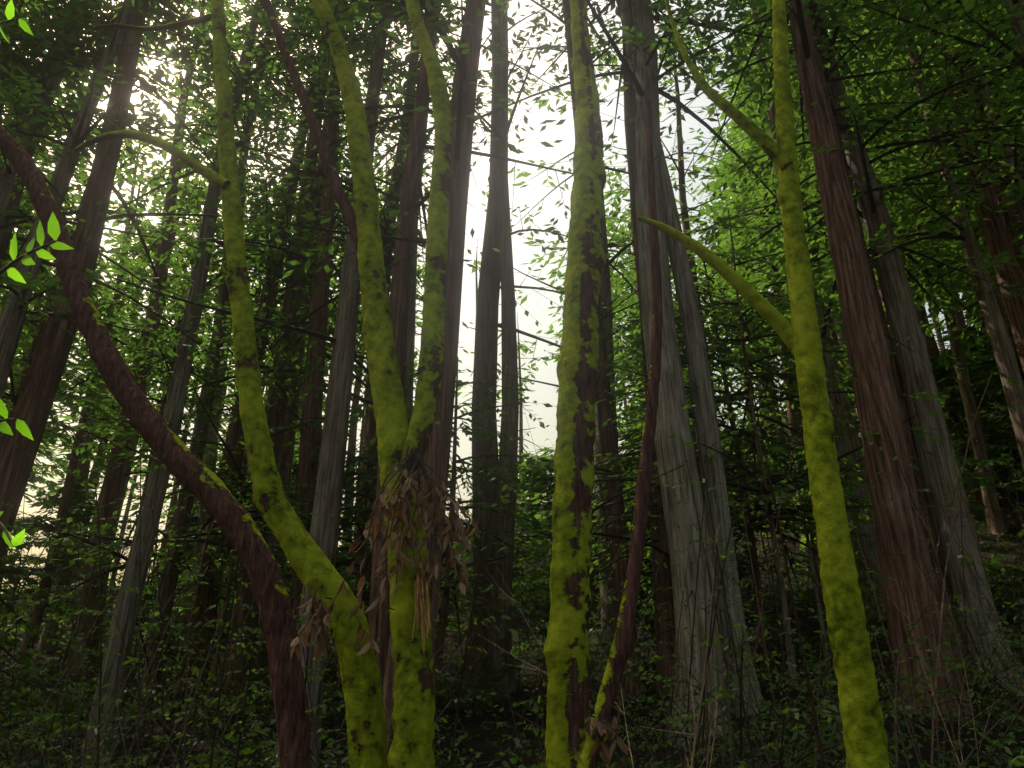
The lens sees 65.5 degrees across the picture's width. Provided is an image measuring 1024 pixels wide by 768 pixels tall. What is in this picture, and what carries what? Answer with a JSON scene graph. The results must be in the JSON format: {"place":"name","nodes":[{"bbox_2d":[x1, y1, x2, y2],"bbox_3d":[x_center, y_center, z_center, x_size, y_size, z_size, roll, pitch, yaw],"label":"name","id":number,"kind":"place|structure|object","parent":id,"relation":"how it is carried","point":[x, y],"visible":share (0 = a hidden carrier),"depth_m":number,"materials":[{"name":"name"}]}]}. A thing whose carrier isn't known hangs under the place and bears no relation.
{"place":"outdoors","nodes":[
{"label":"outdoors","id":0,"kind":"place"},
{"bbox_2d":[1,0,979,593],"label":"sky","id":1,"kind":"structure","parent":0,"point":[536,304],"materials":[{"name":"white"}]},
{"bbox_2d":[0,386,1023,767],"bbox_3d":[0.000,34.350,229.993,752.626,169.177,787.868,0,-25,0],"label":"terrain","id":2,"kind":"structure","parent":0,"point":[490,750],"depth_m":19.35,"materials":[{"name":"green plant"}]},
{"bbox_2d":[0,0,73,548],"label":"leaves","id":3,"kind":"object","parent":2,"relation":"on","point":[54,232],"depth_m":2.43,"materials":[{"name":"green plant"}]},
{"bbox_2d":[0,0,889,767],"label":"mossy tree trunks","id":4,"kind":"object","parent":2,"relation":"on","point":[566,652],"visible":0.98,"depth_m":6.33,"materials":[{"name":"green plant"}]},
{"bbox_2d":[290,445,627,767],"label":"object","id":5,"kind":"object","parent":4,"relation":"attached to","point":[321,616],"depth_m":5.54,"materials":[{"name":"brown plant"}]},
{"bbox_2d":[412,563,430,651],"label":"broken limb splinters","id":6,"kind":"object","parent":5,"relation":"attached to","point":[422,604],"visible":0.96,"depth_m":5.43,"materials":[{"name":"brown wood"}]},
{"bbox_2d":[0,0,952,245],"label":"bay","id":7,"kind":"object","parent":2,"relation":"on","point":[188,16],"depth_m":10.21,"materials":[{"name":"green plant"}]},
{"bbox_2d":[0,0,1023,767],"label":"redwood","id":8,"kind":"object","parent":2,"relation":"on","point":[896,528],"depth_m":22.76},
{"bbox_2d":[0,203,1023,767],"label":"understorey","id":9,"kind":"object","parent":2,"relation":"on","point":[338,708],"depth_m":11.70,"materials":[{"name":"green plant"}]},
{"bbox_2d":[478,503,1005,767],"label":"bare twigs","id":10,"kind":"object","parent":2,"relation":"on","point":[696,734],"visible":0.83,"depth_m":7.35,"materials":[{"name":"brown wood"}]}
]}

